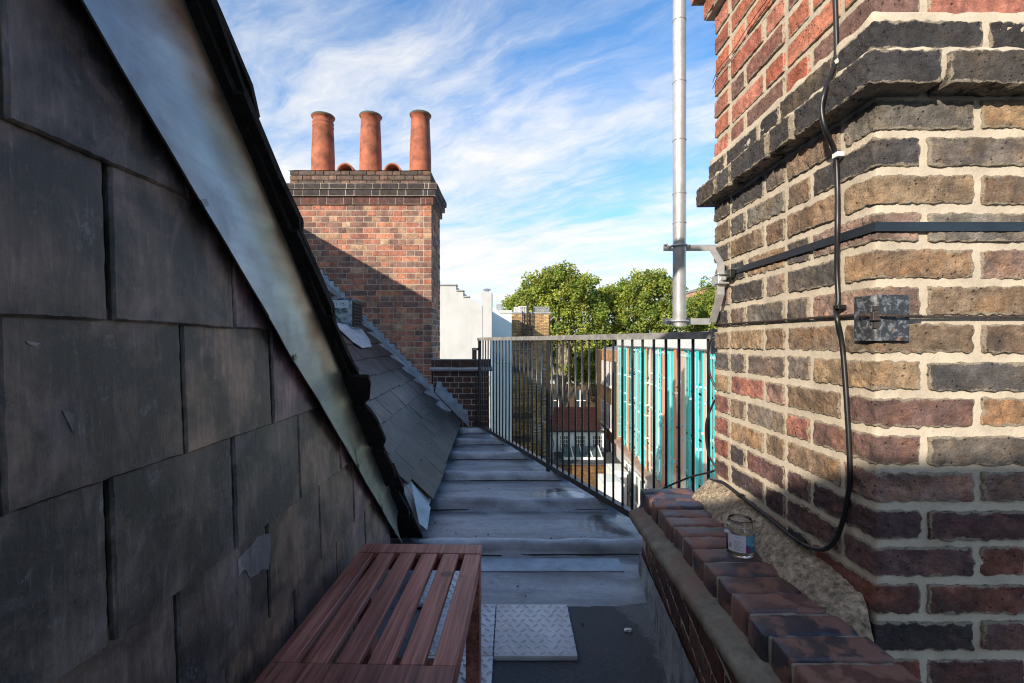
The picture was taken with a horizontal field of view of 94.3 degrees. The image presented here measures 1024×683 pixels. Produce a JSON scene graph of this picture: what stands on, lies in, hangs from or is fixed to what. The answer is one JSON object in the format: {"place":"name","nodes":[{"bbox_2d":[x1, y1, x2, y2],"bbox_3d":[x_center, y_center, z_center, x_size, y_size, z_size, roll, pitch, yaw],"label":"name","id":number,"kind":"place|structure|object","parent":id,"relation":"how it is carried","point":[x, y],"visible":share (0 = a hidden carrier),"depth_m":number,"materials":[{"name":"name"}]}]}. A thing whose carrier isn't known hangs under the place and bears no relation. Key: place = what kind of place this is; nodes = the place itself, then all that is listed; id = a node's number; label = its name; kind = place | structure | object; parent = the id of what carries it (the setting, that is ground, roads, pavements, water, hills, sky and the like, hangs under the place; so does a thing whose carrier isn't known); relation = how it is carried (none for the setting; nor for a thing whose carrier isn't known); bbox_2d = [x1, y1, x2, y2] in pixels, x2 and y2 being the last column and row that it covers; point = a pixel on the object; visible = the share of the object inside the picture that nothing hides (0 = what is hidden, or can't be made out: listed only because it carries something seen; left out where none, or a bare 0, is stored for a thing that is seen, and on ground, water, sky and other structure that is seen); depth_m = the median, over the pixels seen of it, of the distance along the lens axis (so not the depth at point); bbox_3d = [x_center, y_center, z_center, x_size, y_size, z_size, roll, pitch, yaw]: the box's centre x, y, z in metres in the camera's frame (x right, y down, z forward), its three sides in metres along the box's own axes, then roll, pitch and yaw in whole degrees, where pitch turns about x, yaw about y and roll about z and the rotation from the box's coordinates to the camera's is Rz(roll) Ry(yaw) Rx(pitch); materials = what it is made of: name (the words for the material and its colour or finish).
{"place":"outdoors","nodes":[
{"label":"outdoors","id":0,"kind":"place"},
{"bbox_2d":[217,0,717,343],"label":"sky","id":1,"kind":"structure","parent":0,"point":[551,121],"materials":[{"name":"blue"}]},
{"bbox_2d":[440,284,511,439],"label":"white building","id":2,"kind":"structure","parent":0,"point":[466,321],"depth_m":20.00,"materials":[{"name":"grey paint"}]},
{"bbox_2d":[550,357,597,414],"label":"brick house","id":3,"kind":"structure","parent":0,"point":[585,396],"depth_m":44.00,"materials":[{"name":"brown brick"}]},
{"bbox_2d":[553,390,559,406],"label":"window","id":4,"kind":"structure","parent":3,"relation":"in","point":[554,396],"depth_m":43.97,"materials":[{"name":"white glass"}]},
{"bbox_2d":[576,390,585,406],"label":"window","id":5,"kind":"structure","parent":3,"relation":"in","point":[578,392],"depth_m":43.97,"materials":[{"name":"white glass"}]},
{"bbox_2d":[550,407,606,451],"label":"white house","id":6,"kind":"structure","parent":0,"point":[592,429],"depth_m":28.00,"materials":[{"name":"red tile"}]},
{"bbox_2d":[560,435,567,451],"bbox_3d":[3.105,6.016,27.959,0.601,0.964,0.078,0,0,0],"label":"window","id":7,"kind":"structure","parent":6,"relation":"in","point":[565,437],"depth_m":27.99,"materials":[{"name":"grey glass"}]},
{"bbox_2d":[576,435,585,445],"bbox_3d":[4.056,6.016,27.959,0.601,0.964,0.078,0,0,0],"label":"window","id":8,"kind":"structure","parent":6,"relation":"in","point":[578,439],"depth_m":27.99,"materials":[{"name":"grey glass"}]},
{"bbox_2d":[593,435,602,451],"bbox_3d":[5.033,6.016,27.959,0.601,0.964,0.078,0,0,0],"label":"window","id":9,"kind":"structure","parent":6,"relation":"in","point":[599,437],"depth_m":27.95,"materials":[{"name":"white glass"}]},
{"bbox_2d":[598,346,625,454],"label":"brick terrace","id":10,"kind":"structure","parent":0,"point":[608,393],"depth_m":29.50,"materials":[{"name":"brick"}]},
{"bbox_2d":[600,360,603,384],"bbox_3d":[5.981,2.035,31.375,0.118,1.570,0.950,0,0,0],"label":"window","id":11,"kind":"structure","parent":10,"relation":"in","point":[602,382],"depth_m":31.28,"materials":[{"name":"white glass"}]},
{"bbox_2d":[600,399,603,424],"bbox_3d":[5.981,4.635,31.375,0.118,1.570,0.950,0,0,0],"label":"window","id":12,"kind":"structure","parent":10,"relation":"in","point":[602,421],"depth_m":31.26,"materials":[{"name":"grey glass"}]},
{"bbox_2d":[606,361,608,386],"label":"window","id":13,"kind":"structure","parent":10,"relation":"in","point":[607,362],"depth_m":29.95,"materials":[{"name":"white glass"}]},
{"bbox_2d":[606,402,608,428],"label":"window","id":14,"kind":"structure","parent":10,"relation":"in","point":[607,404],"depth_m":29.95,"materials":[{"name":"grey glass"}]},
{"bbox_2d":[606,438,608,451],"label":"window","id":15,"kind":"structure","parent":10,"relation":"in","point":[607,441],"depth_m":29.95,"materials":[{"name":"black glass"}]},
{"bbox_2d":[609,362,611,388],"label":"window","id":16,"kind":"structure","parent":10,"relation":"in","point":[610,386],"depth_m":28.74,"materials":[{"name":"white glass"}]},
{"bbox_2d":[609,405,611,432],"bbox_3d":[5.981,4.635,28.575,0.118,1.570,0.950,0,0,0],"label":"window","id":17,"kind":"structure","parent":10,"relation":"in","point":[610,429],"depth_m":28.74,"materials":[{"name":"white glass"}]},
{"bbox_2d":[614,331,717,508],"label":"glass building","id":18,"kind":"structure","parent":0,"point":[700,407],"depth_m":17.84,"materials":[{"name":"teal glass"}]},
{"bbox_2d":[624,459,630,507],"bbox_3d":[5.730,7.450,23.215,0.128,3.000,1.630,0,0,0],"label":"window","id":19,"kind":"structure","parent":18,"relation":"in","point":[627,466],"depth_m":23.24,"materials":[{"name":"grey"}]},
{"bbox_2d":[634,471,644,508],"bbox_3d":[5.658,7.450,21.015,0.128,3.000,1.630,0,0,0],"label":"window","id":20,"kind":"structure","parent":18,"relation":"in","point":[638,479],"depth_m":21.51,"materials":[{"name":"grey"}]},
{"bbox_2d":[684,286,716,330],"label":"pink house","id":21,"kind":"structure","parent":0,"point":[691,292],"depth_m":49.20,"materials":[{"name":"brick"}]},
{"label":"ground","id":22,"kind":"structure","parent":0,"visible":0},
{"bbox_2d":[512,303,550,455],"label":"brick tower","id":23,"kind":"structure","parent":22,"relation":"on","point":[527,323],"depth_m":27.00,"materials":[{"name":"brown brick"}]},
{"bbox_2d":[518,306,526,311],"bbox_3d":[0.639,-1.847,27.484,0.571,0.336,0.427,0,0,0],"label":"air conditioner","id":24,"kind":"object","parent":23,"relation":"on","point":[522,308],"visible":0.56,"depth_m":27.29,"materials":[{"name":"white paint"}]},
{"bbox_2d":[533,307,548,311],"bbox_3d":[1.680,-1.834,27.305,0.919,0.334,0.030,0,0,0],"label":"fence","id":25,"kind":"object","parent":23,"relation":"on","point":[540,309],"visible":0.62,"depth_m":27.29,"materials":[{"name":"grey paint"}]},
{"bbox_2d":[531,347,553,457],"bbox_3d":[1.688,4.913,26.198,1.268,9.173,1.273,0,0,0],"label":"spiral stair","id":26,"kind":"object","parent":22,"relation":"on","point":[542,409],"visible":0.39,"depth_m":26.15,"materials":[{"name":"metal"}]},
{"bbox_2d":[500,260,612,406],"bbox_3d":[3.519,1.714,36.159,9.032,15.638,5.562,0,0,0],"label":"plane tree","id":27,"kind":"object","parent":22,"relation":"on","point":[553,289],"visible":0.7,"depth_m":35.40,"materials":[{"name":"green plant"}]},
{"bbox_2d":[540,445,620,487],"bbox_3d":[3.435,7.760,26.599,4.986,3.480,2.798,0,0,0],"label":"flat roofed annex","id":28,"kind":"object","parent":22,"relation":"on","point":[592,464],"visible":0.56,"depth_m":25.75,"materials":[{"name":"brown brick"}]},
{"bbox_2d":[598,474,624,501],"bbox_3d":[4.270,7.734,20.750,0.910,3.531,1.620,0,0,0],"label":"rooflight box","id":29,"kind":"object","parent":22,"relation":"on","point":[617,480],"visible":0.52,"depth_m":20.11,"materials":[{"name":"white paint"}]},
{"bbox_2d":[606,464,627,505],"bbox_3d":[5.093,7.829,23.250,0.802,3.343,1.620,0,0,0],"label":"rooflight box","id":30,"kind":"object","parent":22,"relation":"on","point":[617,469],"visible":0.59,"depth_m":22.50,"materials":[{"name":"white paint"}]},
{"bbox_2d":[589,268,698,355],"bbox_3d":[10.181,1.804,38.401,9.161,15.459,5.753,0,0,0],"label":"plane tree","id":31,"kind":"object","parent":22,"relation":"on","point":[639,292],"visible":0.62,"depth_m":37.31,"materials":[{"name":"green plant"}]},
{"bbox_2d":[685,276,716,331],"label":"plane tree","id":32,"kind":"object","parent":22,"relation":"on","point":[702,304],"visible":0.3,"depth_m":43.45,"materials":[{"name":"green plant"}]},
{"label":"house wall","id":33,"kind":"structure","parent":22,"relation":"on","visible":0},
{"bbox_2d":[429,359,492,427],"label":"brick wall","id":34,"kind":"structure","parent":33,"relation":"on","point":[456,378],"depth_m":6.25,"materials":[{"name":"brown brick"}]},
{"bbox_2d":[390,427,647,607],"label":"lead roof","id":35,"kind":"structure","parent":33,"relation":"on","point":[568,565],"depth_m":2.87,"materials":[{"name":"grey metal"}]},
{"bbox_2d":[418,570,459,606],"bbox_3d":[-0.323,1.136,2.196,0.305,0.023,0.297,0,0,0],"label":"floor tile","id":36,"kind":"object","parent":35,"relation":"on","point":[450,592],"visible":0.12,"depth_m":2.17,"materials":[{"name":"grey metal"}]},
{"bbox_2d":[405,444,584,638],"bbox_3d":[-0.060,1.143,3.419,0.990,0.004,4.213,0,0,-2],"label":"grit","id":37,"kind":"object","parent":35,"relation":"on","point":[488,534],"visible":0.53,"depth_m":2.86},
{"bbox_2d":[472,329,717,516],"bbox_3d":[0.239,0.550,4.312,0.057,1.220,4.389,0,0,-20],"label":"railing","id":38,"kind":"object","parent":35,"relation":"on","point":[617,505],"visible":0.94,"depth_m":3.48,"materials":[{"name":"grey metal"}]},
{"bbox_2d":[377,603,667,682],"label":"felt roof","id":39,"kind":"structure","parent":33,"relation":"on","point":[609,649],"depth_m":1.74,"materials":[{"name":"grey asphalt"}]},
{"bbox_2d":[254,543,481,682],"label":"bench","id":40,"kind":"object","parent":39,"relation":"on","point":[308,651],"visible":1,"depth_m":1.19,"materials":[{"name":"brown wood"}]},
{"bbox_2d":[428,656,493,682],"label":"floor tile","id":41,"kind":"object","parent":39,"relation":"on","point":[486,668],"visible":0.27,"depth_m":1.63,"materials":[{"name":"grey metal"}]},
{"bbox_2d":[429,604,495,655],"bbox_3d":[-0.222,1.136,1.875,0.307,0.023,0.334,0,0,0],"label":"floor tile","id":42,"kind":"object","parent":39,"relation":"on","point":[488,613],"visible":0.23,"depth_m":1.85,"materials":[{"name":"grey metal"}]},
{"bbox_2d":[493,604,577,660],"bbox_3d":[0.085,1.136,1.873,0.307,0.023,0.334,0,0,0],"label":"floor tile","id":43,"kind":"object","parent":39,"relation":"on","point":[533,632],"visible":1,"depth_m":1.83,"materials":[{"name":"grey metal"}]},
{"bbox_2d":[629,478,921,682],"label":"parapet wall","id":44,"kind":"structure","parent":39,"relation":"on","point":[779,606],"depth_m":1.10,"materials":[{"name":"brown brick"}]},
{"bbox_2d":[638,470,714,507],"bbox_3d":[0.697,0.681,2.101,0.038,0.410,0.628,0,0,-18],"label":"cable","id":45,"kind":"object","parent":44,"relation":"attached to","point":[686,478],"visible":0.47,"depth_m":2.01,"materials":[{"name":"black plastic"}]},
{"bbox_2d":[724,514,754,558],"bbox_3d":[0.591,0.503,1.229,0.067,0.092,0.068,0,0,32],"label":"glass jar","id":46,"kind":"object","parent":44,"relation":"on","point":[739,530],"visible":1,"depth_m":1.20,"materials":[{"name":"white"}]},
{"bbox_2d":[691,0,1023,682],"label":"brick chimney","id":47,"kind":"object","parent":33,"relation":"on","point":[924,116],"visible":0.8,"depth_m":0.94,"materials":[{"name":"brown brick"}]},
{"bbox_2d":[662,244,734,324],"bbox_3d":[0.704,-0.225,1.695,0.214,0.318,0.390,0,0,0],"label":"bracket","id":48,"kind":"object","parent":47,"relation":"attached to","point":[719,279],"visible":0.99,"depth_m":1.60,"materials":[{"name":"metal"}]},
{"bbox_2d":[672,0,686,326],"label":"mast","id":49,"kind":"object","parent":48,"relation":"attached to","point":[679,154],"visible":1,"depth_m":1.83,"materials":[{"name":"metal"}]},
{"bbox_2d":[705,336,714,466],"bbox_3d":[0.753,0.224,1.734,0.096,0.487,0.033,0,0,31],"label":"cable","id":50,"kind":"object","parent":47,"relation":"attached to","point":[713,402],"visible":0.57,"depth_m":1.75,"materials":[{"name":"black plastic"}]},
{"bbox_2d":[712,0,766,82],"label":"wire","id":51,"kind":"object","parent":47,"relation":"attached to","point":[740,38],"visible":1,"depth_m":1.46,"materials":[{"name":"black plastic"}]},
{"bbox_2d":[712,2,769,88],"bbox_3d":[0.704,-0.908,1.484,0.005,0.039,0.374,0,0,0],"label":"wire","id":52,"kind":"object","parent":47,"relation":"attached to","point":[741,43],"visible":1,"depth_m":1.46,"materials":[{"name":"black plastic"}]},
{"bbox_2d":[707,0,852,551],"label":"cable","id":53,"kind":"object","parent":47,"relation":"attached to","point":[837,155],"visible":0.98,"depth_m":1.02,"materials":[{"name":"black plastic"}]},
{"bbox_2d":[714,313,1023,325],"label":"wire rope","id":54,"kind":"object","parent":47,"relation":"attached to","point":[904,315],"visible":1,"depth_m":0.92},
{"bbox_2d":[733,222,1023,273],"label":"strap","id":55,"kind":"object","parent":47,"relation":"attached to","point":[927,226],"visible":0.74,"depth_m":0.93,"materials":[{"name":"black metal"}]},
{"bbox_2d":[854,295,908,340],"bbox_3d":[0.731,-0.046,0.942,0.074,0.089,0.060,0,0,0],"label":"corner plate","id":56,"kind":"object","parent":47,"relation":"attached to","point":[873,327],"visible":1,"depth_m":0.92,"materials":[{"name":"grey metal"}]},
{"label":"wall","id":57,"kind":"structure","parent":22,"relation":"on","visible":0},
{"bbox_2d":[320,270,469,539],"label":"slate roof","id":58,"kind":"structure","parent":57,"relation":"attached to","point":[420,421],"depth_m":4.64,"materials":[{"name":"grey stone"}]},
{"bbox_2d":[0,0,422,682],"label":"slated dormer","id":59,"kind":"object","parent":58,"relation":"attached to","point":[200,480],"visible":0.85,"depth_m":0.74,"materials":[{"name":"stone"}]},
{"bbox_2d":[287,109,446,383],"bbox_3d":[-2.000,-0.983,6.614,2.060,4.366,0.903,0,0,0],"label":"chimney stack","id":60,"kind":"object","parent":58,"relation":"on","point":[372,231],"visible":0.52,"depth_m":6.25,"materials":[{"name":"brick"}]}
]}

